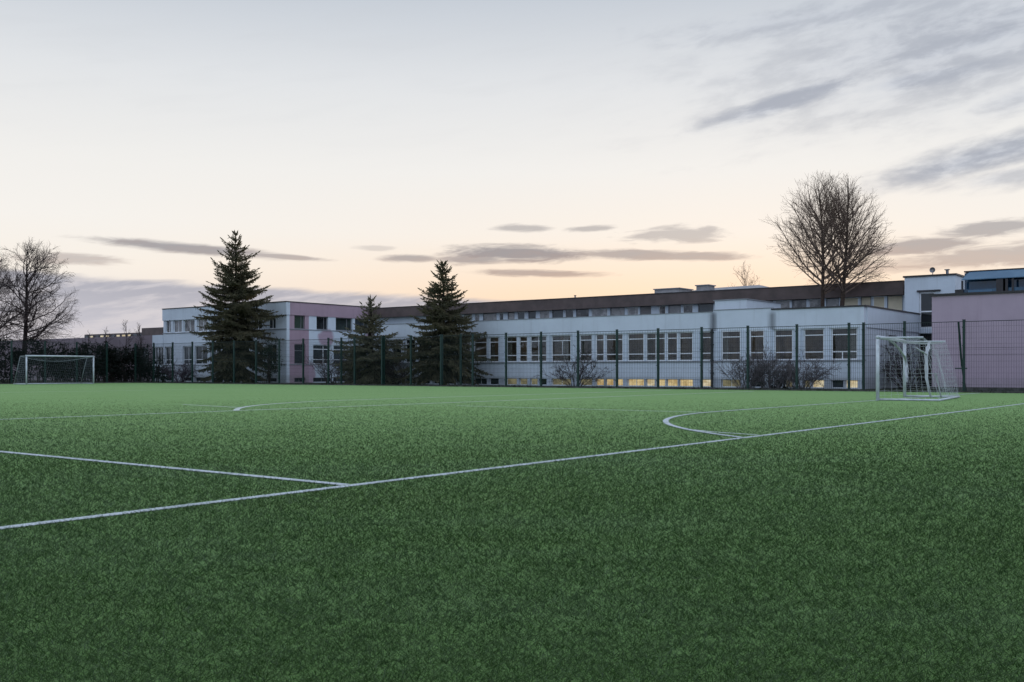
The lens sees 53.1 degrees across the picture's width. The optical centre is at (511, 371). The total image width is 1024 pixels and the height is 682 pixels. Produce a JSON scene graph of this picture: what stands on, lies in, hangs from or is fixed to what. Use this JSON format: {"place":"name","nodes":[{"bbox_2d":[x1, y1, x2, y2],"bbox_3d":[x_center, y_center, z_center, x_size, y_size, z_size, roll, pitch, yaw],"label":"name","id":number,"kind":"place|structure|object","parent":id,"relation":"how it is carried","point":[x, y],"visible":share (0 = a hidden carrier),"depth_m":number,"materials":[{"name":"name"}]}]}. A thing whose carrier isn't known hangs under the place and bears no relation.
{"place":"outdoors","nodes":[
{"label":"outdoors","id":0,"kind":"place"},
{"bbox_2d":[0,327,162,380],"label":"single storey wing","id":1,"kind":"structure","parent":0,"point":[151,336],"depth_m":99.28,"materials":[{"name":"grey paint"}]},
{"bbox_2d":[0,381,931,388],"bbox_3d":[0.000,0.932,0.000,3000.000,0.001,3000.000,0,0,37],"label":"ground","id":2,"kind":"structure","parent":0,"point":[342,382],"depth_m":85.17,"materials":[{"name":"green plant"}]},
{"bbox_2d":[0,252,47,358],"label":"bare tree","id":3,"kind":"object","parent":2,"relation":"on","point":[11,310],"visible":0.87,"depth_m":83.11,"materials":[{"name":"brown plant"}]},
{"bbox_2d":[0,239,83,382],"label":"bare tree","id":4,"kind":"object","parent":2,"relation":"on","point":[29,293],"visible":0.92,"depth_m":84.77,"materials":[{"name":"brown plant"}]},
{"bbox_2d":[0,340,107,382],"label":"wire fence","id":5,"kind":"object","parent":2,"relation":"on","point":[76,352],"visible":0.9,"depth_m":76.14,"materials":[{"name":"metal"}]},
{"bbox_2d":[0,331,168,382],"bbox_3d":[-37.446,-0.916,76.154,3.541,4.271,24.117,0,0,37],"label":"hedge","id":6,"kind":"object","parent":2,"relation":"on","point":[114,356],"visible":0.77,"depth_m":80.31,"materials":[{"name":"green plant"}]},
{"bbox_2d":[162,301,380,382],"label":"two storey block","id":7,"kind":"structure","parent":2,"relation":"on","point":[297,323],"depth_m":85.22,"materials":[{"name":"white paint"}]},
{"bbox_2d":[166,347,171,364],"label":"window","id":8,"kind":"structure","parent":7,"relation":"in","point":[166,347],"depth_m":91.81,"materials":[{"name":"grey glass"}]},
{"bbox_2d":[174,320,181,332],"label":"window","id":9,"kind":"structure","parent":7,"relation":"in","point":[177,323],"depth_m":91.07,"materials":[{"name":"grey glass"}]},
{"bbox_2d":[184,346,190,363],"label":"window","id":10,"kind":"structure","parent":7,"relation":"in","point":[185,347],"depth_m":90.22,"materials":[{"name":"grey glass"}]},
{"bbox_2d":[185,319,194,331],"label":"window","id":11,"kind":"structure","parent":7,"relation":"in","point":[189,324],"depth_m":89.98,"materials":[{"name":"grey glass"}]},
{"bbox_2d":[196,346,206,363],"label":"window","id":12,"kind":"structure","parent":7,"relation":"in","point":[199,347],"depth_m":89.07,"materials":[{"name":"grey glass"}]},
{"bbox_2d":[198,319,206,331],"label":"window","id":13,"kind":"structure","parent":7,"relation":"in","point":[200,322],"depth_m":88.94,"materials":[{"name":"grey glass"}]},
{"bbox_2d":[269,315,275,328],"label":"window","id":14,"kind":"structure","parent":7,"relation":"in","point":[273,323],"depth_m":83.21,"materials":[{"name":"black glass"}]},
{"bbox_2d":[294,344,300,363],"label":"window","id":15,"kind":"structure","parent":7,"relation":"in","point":[297,360],"depth_m":83.13,"materials":[{"name":"black glass"}]},
{"bbox_2d":[294,315,303,328],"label":"window","id":16,"kind":"structure","parent":7,"relation":"in","point":[298,320],"depth_m":83.21,"materials":[{"name":"grey glass"}]},
{"bbox_2d":[313,345,329,363],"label":"window","id":17,"kind":"structure","parent":7,"relation":"in","point":[317,350],"depth_m":84.99,"materials":[{"name":"black glass"}]},
{"bbox_2d":[313,378,329,381],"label":"basement window","id":18,"kind":"structure","parent":7,"relation":"in","point":[314,379],"depth_m":84.97,"materials":[{"name":"black glass"}]},
{"bbox_2d":[317,317,326,329],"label":"window","id":19,"kind":"structure","parent":7,"relation":"in","point":[321,321],"depth_m":85.20,"materials":[{"name":"black glass"}]},
{"bbox_2d":[334,345,342,362],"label":"window","id":20,"kind":"structure","parent":7,"relation":"in","point":[337,347],"depth_m":86.61,"materials":[{"name":"black glass"}]},
{"bbox_2d":[336,318,350,330],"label":"window","id":21,"kind":"structure","parent":7,"relation":"in","point":[341,323],"depth_m":87.16,"materials":[{"name":"black glass"}]},
{"bbox_2d":[134,319,1016,390],"bbox_3d":[0.764,-0.652,58.827,77.624,3.185,0.558,0,0,37],"label":"wire fence","id":22,"kind":"object","parent":2,"relation":"on","point":[963,354],"visible":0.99,"depth_m":57.09,"materials":[{"name":"metal"}]},
{"bbox_2d":[135,381,1023,392],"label":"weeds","id":23,"kind":"object","parent":2,"relation":"on","point":[490,385],"visible":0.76,"depth_m":57.08,"materials":[{"name":"green plant"}]},
{"bbox_2d":[728,261,759,286],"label":"bare tree","id":24,"kind":"object","parent":2,"relation":"on","point":[742,282],"visible":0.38,"depth_m":87.84,"materials":[{"name":"brown plant"}]},
{"bbox_2d":[759,172,897,305],"bbox_3d":[19.510,-5.750,62.800,7.725,13.448,8.539,0,0,37],"label":"bare tree","id":25,"kind":"object","parent":2,"relation":"on","point":[840,231],"visible":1,"depth_m":62.23,"materials":[{"name":"brown plant"}]},
{"bbox_2d":[0,383,1023,681],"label":"pitch","id":26,"kind":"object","parent":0,"point":[24,399],"visible":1,"depth_m":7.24,"materials":[{"name":"plant"}]},
{"bbox_2d":[13,355,94,384],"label":"goal","id":27,"kind":"object","parent":26,"relation":"on","point":[26,356],"visible":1,"depth_m":73.39,"materials":[{"name":"white paint"}]},
{"bbox_2d":[4,389,749,418],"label":"worn pitch lines","id":28,"kind":"object","parent":26,"relation":"on","point":[237,409],"visible":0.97,"depth_m":27.36,"materials":[{"name":"white paint"}]},
{"bbox_2d":[8,403,898,528],"bbox_3d":[-1.833,0.911,25.746,22.320,0.018,38.945,0,0,37],"label":"field line marking","id":29,"kind":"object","parent":26,"relation":"on","point":[346,484],"visible":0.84,"depth_m":8.81,"materials":[{"name":"white paint"}]},
{"bbox_2d":[0,382,1022,392],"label":"kerb","id":30,"kind":"structure","parent":26,"relation":"on","point":[584,387],"depth_m":54.70,"materials":[{"name":"concrete"}]},
{"bbox_2d":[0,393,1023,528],"bbox_3d":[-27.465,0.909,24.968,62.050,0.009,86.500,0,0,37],"label":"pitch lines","id":31,"kind":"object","parent":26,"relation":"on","point":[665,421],"visible":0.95,"depth_m":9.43,"materials":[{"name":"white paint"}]},
{"bbox_2d":[876,335,959,400],"bbox_3d":[13.558,-0.107,34.016,1.889,2.054,5.110,0,0,30],"label":"goal","id":32,"kind":"object","parent":26,"relation":"on","point":[905,364],"visible":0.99,"depth_m":32.43,"materials":[{"name":"white paint"}]},
{"bbox_2d":[0,0,1023,339],"label":"sky","id":33,"kind":"structure","parent":0,"point":[537,149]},
{"bbox_2d":[2,380,1022,391],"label":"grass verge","id":34,"kind":"object","parent":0,"point":[486,385],"depth_m":66.03,"materials":[{"name":"green plant"}]},
{"bbox_2d":[121,320,134,352],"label":"bare sapling","id":35,"kind":"object","parent":34,"relation":"on","point":[126,337],"visible":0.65,"depth_m":93.93,"materials":[{"name":"brown plant"}]},
{"bbox_2d":[133,324,150,380],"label":"bare sapling","id":36,"kind":"object","parent":34,"relation":"on","point":[138,331],"visible":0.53,"depth_m":93.05,"materials":[{"name":"brown plant"}]},
{"bbox_2d":[150,352,171,381],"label":"evergreen bush","id":37,"kind":"object","parent":34,"relation":"on","point":[162,371],"visible":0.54,"depth_m":86.11,"materials":[{"name":"green plant"}]},
{"bbox_2d":[159,359,203,381],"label":"bare shrub","id":38,"kind":"object","parent":34,"relation":"on","point":[184,371],"visible":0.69,"depth_m":84.62,"materials":[{"name":"brown plant"}]},
{"bbox_2d":[189,230,285,382],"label":"spruce tree","id":39,"kind":"object","parent":34,"relation":"on","point":[236,326],"visible":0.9,"depth_m":79.63,"materials":[{"name":"green plant"}]},
{"bbox_2d":[259,336,282,382],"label":"evergreen bush","id":40,"kind":"object","parent":34,"relation":"on","point":[270,350],"visible":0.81,"depth_m":76.74,"materials":[{"name":"green plant"}]},
{"bbox_2d":[297,346,347,383],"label":"bare shrub","id":41,"kind":"object","parent":34,"relation":"on","point":[322,367],"visible":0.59,"depth_m":74.44,"materials":[{"name":"brown plant"}]},
{"bbox_2d":[321,345,363,381],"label":"bare shrub","id":42,"kind":"object","parent":34,"relation":"on","point":[339,367],"visible":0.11,"depth_m":72.67,"materials":[{"name":"brown plant"}]},
{"bbox_2d":[329,294,409,384],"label":"spruce tree","id":43,"kind":"object","parent":34,"relation":"on","point":[364,356],"visible":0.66,"depth_m":70.22,"materials":[{"name":"green plant"}]},
{"bbox_2d":[367,358,417,384],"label":"bare shrub","id":44,"kind":"object","parent":34,"relation":"on","point":[402,375],"visible":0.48,"depth_m":70.23,"materials":[{"name":"brown plant"}]},
{"bbox_2d":[385,259,495,384],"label":"spruce tree","id":45,"kind":"object","parent":34,"relation":"on","point":[441,311],"visible":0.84,"depth_m":65.83,"materials":[{"name":"green plant"}]},
{"bbox_2d":[536,345,613,386],"bbox_3d":[3.410,-0.336,61.398,5.232,2.578,3.187,0,0,24],"label":"bare shrub","id":46,"kind":"object","parent":34,"relation":"on","point":[581,371],"visible":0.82,"depth_m":61.31,"materials":[{"name":"brown plant"}]},
{"bbox_2d":[709,353,781,388],"bbox_3d":[12.658,-0.072,54.115,4.117,2.050,2.798,0,0,37],"label":"bare shrub","id":47,"kind":"object","parent":34,"relation":"on","point":[734,368],"visible":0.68,"depth_m":53.95,"materials":[{"name":"brown plant"}]},
{"bbox_2d":[737,342,807,388],"bbox_3d":[13.582,-0.364,53.621,3.081,2.631,3.588,0,0,-23],"label":"bare shrub","id":48,"kind":"object","parent":34,"relation":"on","point":[767,368],"visible":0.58,"depth_m":53.39,"materials":[{"name":"brown plant"}]},
{"bbox_2d":[759,372,794,388],"bbox_3d":[14.175,0.381,54.237,2.280,1.245,1.460,0,0,37],"label":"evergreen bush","id":49,"kind":"object","parent":34,"relation":"on","point":[784,387],"visible":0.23,"depth_m":54.22,"materials":[{"name":"green plant"}]},
{"bbox_2d":[757,349,841,388],"bbox_3d":[14.641,-0.107,52.304,4.153,2.119,2.959,0,0,37],"label":"bare shrub","id":50,"kind":"object","parent":34,"relation":"on","point":[816,376],"visible":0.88,"depth_m":52.01,"materials":[{"name":"brown plant"}]},
{"bbox_2d":[879,333,931,388],"bbox_3d":[21.567,-0.652,54.851,4.967,3.210,5.828,0,0,-21],"label":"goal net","id":51,"kind":"object","parent":34,"relation":"on","point":[896,369],"visible":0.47,"depth_m":54.62,"materials":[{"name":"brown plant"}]},
{"bbox_2d":[369,280,904,350],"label":"storey block","id":52,"kind":"structure","parent":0,"point":[883,294],"depth_m":72.48,"materials":[{"name":"brown metal"}]},
{"bbox_2d":[483,313,496,319],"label":"window","id":53,"kind":"structure","parent":52,"relation":"in","point":[486,316],"depth_m":81.78,"materials":[{"name":"grey glass"}]},
{"bbox_2d":[517,312,524,318],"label":"window","id":54,"kind":"structure","parent":52,"relation":"in","point":[520,315],"depth_m":79.93,"materials":[{"name":"grey glass"}]},
{"bbox_2d":[528,311,535,318],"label":"window","id":55,"kind":"structure","parent":52,"relation":"in","point":[532,314],"depth_m":79.28,"materials":[{"name":"grey glass"}]},
{"bbox_2d":[540,311,549,317],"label":"window","id":56,"kind":"structure","parent":52,"relation":"in","point":[543,314],"depth_m":78.56,"materials":[{"name":"grey glass"}]},
{"bbox_2d":[552,310,562,317],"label":"window","id":57,"kind":"structure","parent":52,"relation":"in","point":[555,313],"depth_m":77.84,"materials":[{"name":"grey glass"}]},
{"bbox_2d":[565,310,572,316],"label":"window","id":58,"kind":"structure","parent":52,"relation":"in","point":[568,313],"depth_m":77.21,"materials":[{"name":"grey glass"}]},
{"bbox_2d":[576,309,588,316],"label":"window","id":59,"kind":"structure","parent":52,"relation":"in","point":[579,312],"depth_m":76.47,"materials":[{"name":"grey glass"}]},
{"bbox_2d":[592,308,607,315],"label":"window","id":60,"kind":"structure","parent":52,"relation":"in","point":[600,311],"depth_m":75.52,"materials":[{"name":"grey glass"}]},
{"bbox_2d":[610,307,624,314],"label":"window","id":61,"kind":"structure","parent":52,"relation":"in","point":[613,311],"depth_m":74.62,"materials":[{"name":"grey glass"}]},
{"bbox_2d":[627,307,637,314],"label":"window","id":62,"kind":"structure","parent":52,"relation":"in","point":[630,310],"depth_m":73.86,"materials":[{"name":"grey glass"}]},
{"bbox_2d":[640,306,650,313],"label":"window","id":63,"kind":"structure","parent":52,"relation":"in","point":[646,309],"depth_m":73.22,"materials":[{"name":"grey glass"}]},
{"bbox_2d":[659,306,665,313],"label":"window","id":64,"kind":"structure","parent":52,"relation":"in","point":[662,309],"depth_m":72.38,"materials":[{"name":"grey glass"}]},
{"bbox_2d":[668,305,680,312],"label":"window","id":65,"kind":"structure","parent":52,"relation":"in","point":[671,308],"depth_m":71.82,"materials":[{"name":"grey glass"}]},
{"bbox_2d":[683,304,692,312],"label":"window","id":66,"kind":"structure","parent":52,"relation":"in","point":[686,308],"depth_m":71.21,"materials":[{"name":"grey glass"}]},
{"bbox_2d":[698,303,712,311],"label":"window","id":67,"kind":"structure","parent":52,"relation":"in","point":[701,307],"depth_m":70.36,"materials":[{"name":"grey glass"}]},
{"bbox_2d":[775,300,789,307],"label":"window","id":68,"kind":"structure","parent":52,"relation":"in","point":[785,303],"depth_m":66.90,"materials":[{"name":"grey glass"}]},
{"bbox_2d":[792,299,805,307],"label":"window","id":69,"kind":"structure","parent":52,"relation":"in","point":[795,303],"depth_m":66.36,"materials":[{"name":"grey glass"}]},
{"bbox_2d":[809,299,820,306],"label":"window","id":70,"kind":"structure","parent":52,"relation":"in","point":[812,302],"depth_m":65.68,"materials":[{"name":"grey glass"}]},
{"bbox_2d":[826,298,838,305],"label":"window","id":71,"kind":"structure","parent":52,"relation":"in","point":[829,301],"depth_m":65.01,"materials":[{"name":"grey glass"}]},
{"bbox_2d":[844,297,857,305],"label":"window","id":72,"kind":"structure","parent":52,"relation":"in","point":[851,300],"depth_m":64.27,"materials":[{"name":"beige glass"}]},
{"bbox_2d":[861,297,870,305],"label":"window","id":73,"kind":"structure","parent":52,"relation":"in","point":[864,300],"depth_m":63.70,"materials":[{"name":"beige glass"}]},
{"bbox_2d":[873,296,884,307],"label":"window","id":74,"kind":"structure","parent":52,"relation":"in","point":[879,301],"depth_m":63.22,"materials":[{"name":"beige glass"}]},
{"bbox_2d":[887,295,902,310],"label":"window","id":75,"kind":"structure","parent":52,"relation":"in","point":[893,302],"depth_m":62.64,"materials":[{"name":"beige glass"}]},
{"bbox_2d":[380,298,920,388],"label":"school wing","id":76,"kind":"structure","parent":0,"point":[733,315],"depth_m":59.48,"materials":[{"name":"white paint"}]},
{"bbox_2d":[406,339,414,362],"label":"window","id":77,"kind":"structure","parent":76,"relation":"in","point":[407,342],"depth_m":72.19,"materials":[{"name":"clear glass"}]},
{"bbox_2d":[474,337,486,361],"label":"window","id":78,"kind":"structure","parent":76,"relation":"in","point":[475,342],"depth_m":68.29,"materials":[{"name":"white glass"}]},
{"bbox_2d":[475,378,486,383],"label":"basement window","id":79,"kind":"structure","parent":76,"relation":"in","point":[478,380],"depth_m":68.38,"materials":[{"name":"black glass"}]},
{"bbox_2d":[490,337,498,361],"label":"window","id":80,"kind":"structure","parent":76,"relation":"in","point":[493,342],"depth_m":67.76,"materials":[{"name":"white glass"}]},
{"bbox_2d":[490,378,498,384],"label":"basement window","id":81,"kind":"structure","parent":76,"relation":"in","point":[493,381],"depth_m":67.65,"materials":[{"name":"black glass"}]},
{"bbox_2d":[507,336,516,361],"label":"window","id":82,"kind":"structure","parent":76,"relation":"in","point":[511,341],"depth_m":66.89,"materials":[{"name":"white glass"}]},
{"bbox_2d":[507,378,516,384],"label":"basement window","id":83,"kind":"structure","parent":76,"relation":"in","point":[512,381],"depth_m":66.75,"materials":[{"name":"yellow glass"}]},
{"bbox_2d":[531,335,545,361],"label":"window","id":84,"kind":"structure","parent":76,"relation":"in","point":[544,335],"depth_m":65.37,"materials":[{"name":"white glass"}]},
{"bbox_2d":[552,335,570,361],"bbox_3d":[3.188,-1.440,64.394,1.472,1.672,0.275,0,0,37],"label":"window","id":85,"kind":"structure","parent":76,"relation":"in","point":[566,340],"depth_m":64.36,"materials":[{"name":"white glass"}]},
{"bbox_2d":[552,378,570,384],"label":"basement window","id":86,"kind":"structure","parent":76,"relation":"in","point":[553,383],"depth_m":64.55,"materials":[{"name":"yellow"}]},
{"bbox_2d":[580,334,591,361],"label":"window","id":87,"kind":"structure","parent":76,"relation":"in","point":[583,340],"depth_m":63.55,"materials":[{"name":"white glass"}]},
{"bbox_2d":[596,334,603,360],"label":"window","id":88,"kind":"structure","parent":76,"relation":"in","point":[596,334],"depth_m":62.54,"materials":[{"name":"white glass"}]},
{"bbox_2d":[606,333,622,360],"bbox_3d":[6.224,-1.440,61.956,1.214,1.672,0.070,0,0,37],"label":"window","id":89,"kind":"structure","parent":76,"relation":"in","point":[622,333],"depth_m":61.99,"materials":[{"name":"white glass"}]},
{"bbox_2d":[628,333,643,360],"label":"window","id":90,"kind":"structure","parent":76,"relation":"in","point":[628,333],"depth_m":61.04,"materials":[{"name":"white glass"}]},
{"bbox_2d":[628,379,643,385],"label":"basement window","id":91,"kind":"structure","parent":76,"relation":"in","point":[633,382],"depth_m":61.16,"materials":[{"name":"yellow glass"}]},
{"bbox_2d":[647,379,654,385],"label":"basement window","id":92,"kind":"structure","parent":76,"relation":"in","point":[650,382],"depth_m":60.51,"materials":[{"name":"yellow glass"}]},
{"bbox_2d":[646,332,664,360],"bbox_3d":[8.539,-1.440,60.325,1.279,1.672,0.275,0,0,37],"label":"window","id":93,"kind":"structure","parent":76,"relation":"in","point":[663,333],"depth_m":60.23,"materials":[{"name":"white glass"}]},
{"bbox_2d":[667,332,675,360],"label":"window","id":94,"kind":"structure","parent":76,"relation":"in","point":[668,338],"depth_m":59.74,"materials":[{"name":"white glass"}]},
{"bbox_2d":[679,332,692,360],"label":"window","id":95,"kind":"structure","parent":76,"relation":"in","point":[680,353],"depth_m":59.16,"materials":[{"name":"white glass"}]},
{"bbox_2d":[680,379,692,386],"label":"basement window","id":96,"kind":"structure","parent":76,"relation":"in","point":[681,380],"depth_m":59.10,"materials":[{"name":"yellow glass"}]},
{"bbox_2d":[703,379,709,386],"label":"basement window","id":97,"kind":"structure","parent":76,"relation":"in","point":[706,382],"depth_m":58.34,"materials":[{"name":"yellow glass"}]},
{"bbox_2d":[722,330,740,360],"bbox_3d":[12.351,-1.440,57.426,1.172,1.672,0.275,0,0,37],"label":"window","id":98,"kind":"structure","parent":76,"relation":"in","point":[724,340],"depth_m":57.72,"materials":[{"name":"white plastic"}]},
{"bbox_2d":[722,379,740,386],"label":"basement window","id":99,"kind":"structure","parent":76,"relation":"in","point":[724,381],"depth_m":57.48,"materials":[{"name":"yellow"}]},
{"bbox_2d":[750,330,763,359],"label":"window","id":100,"kind":"structure","parent":76,"relation":"in","point":[750,330],"depth_m":56.37,"materials":[{"name":"white plastic"}]},
{"bbox_2d":[775,329,792,359],"bbox_3d":[14.734,-1.440,55.485,1.045,1.672,0.070,0,0,37],"label":"window","id":101,"kind":"structure","parent":76,"relation":"in","point":[775,329],"depth_m":55.47,"materials":[{"name":"white plastic"}]},
{"bbox_2d":[804,328,823,359],"bbox_3d":[16.081,-1.440,54.461,1.099,1.672,0.070,0,0,37],"label":"window","id":102,"kind":"structure","parent":76,"relation":"in","point":[805,335],"depth_m":54.56,"materials":[{"name":"white plastic"}]},
{"bbox_2d":[813,380,823,387],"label":"basement window","id":103,"kind":"structure","parent":76,"relation":"in","point":[822,381],"depth_m":54.40,"materials":[{"name":"yellow glass"}]},
{"bbox_2d":[832,380,842,387],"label":"basement window","id":104,"kind":"structure","parent":76,"relation":"in","point":[840,382],"depth_m":53.72,"materials":[{"name":"black glass"}]},
{"bbox_2d":[832,327,856,359],"bbox_3d":[17.439,-1.440,53.557,1.382,1.672,0.275,0,0,37],"label":"window","id":105,"kind":"structure","parent":76,"relation":"in","point":[852,332],"depth_m":53.45,"materials":[{"name":"white plastic"}]},
{"bbox_2d":[846,380,856,387],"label":"basement window","id":106,"kind":"structure","parent":76,"relation":"in","point":[852,382],"depth_m":53.29,"materials":[{"name":"yellow glass"}]},
{"bbox_2d":[903,267,964,386],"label":"stair tower","id":107,"kind":"structure","parent":0,"point":[919,289],"depth_m":60.43,"materials":[{"name":"white paint"}]},
{"bbox_2d":[920,334,931,385],"bbox_3d":[24.519,-0.645,60.400,0.817,3.070,0.120,0,0,37],"label":"door","id":108,"kind":"structure","parent":107,"relation":"in","point":[925,336],"depth_m":60.40,"materials":[{"name":"metal"}]},
{"bbox_2d":[919,292,934,327],"bbox_3d":[24.516,-3.605,60.396,0.909,2.142,0.070,0,0,37],"label":"window","id":109,"kind":"structure","parent":107,"relation":"in","point":[925,301],"depth_m":60.46,"materials":[{"name":"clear glass"}]},
{"bbox_2d":[929,268,1023,391],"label":"pink hall","id":110,"kind":"structure","parent":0,"point":[984,298],"depth_m":47.66,"materials":[{"name":"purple paint"}]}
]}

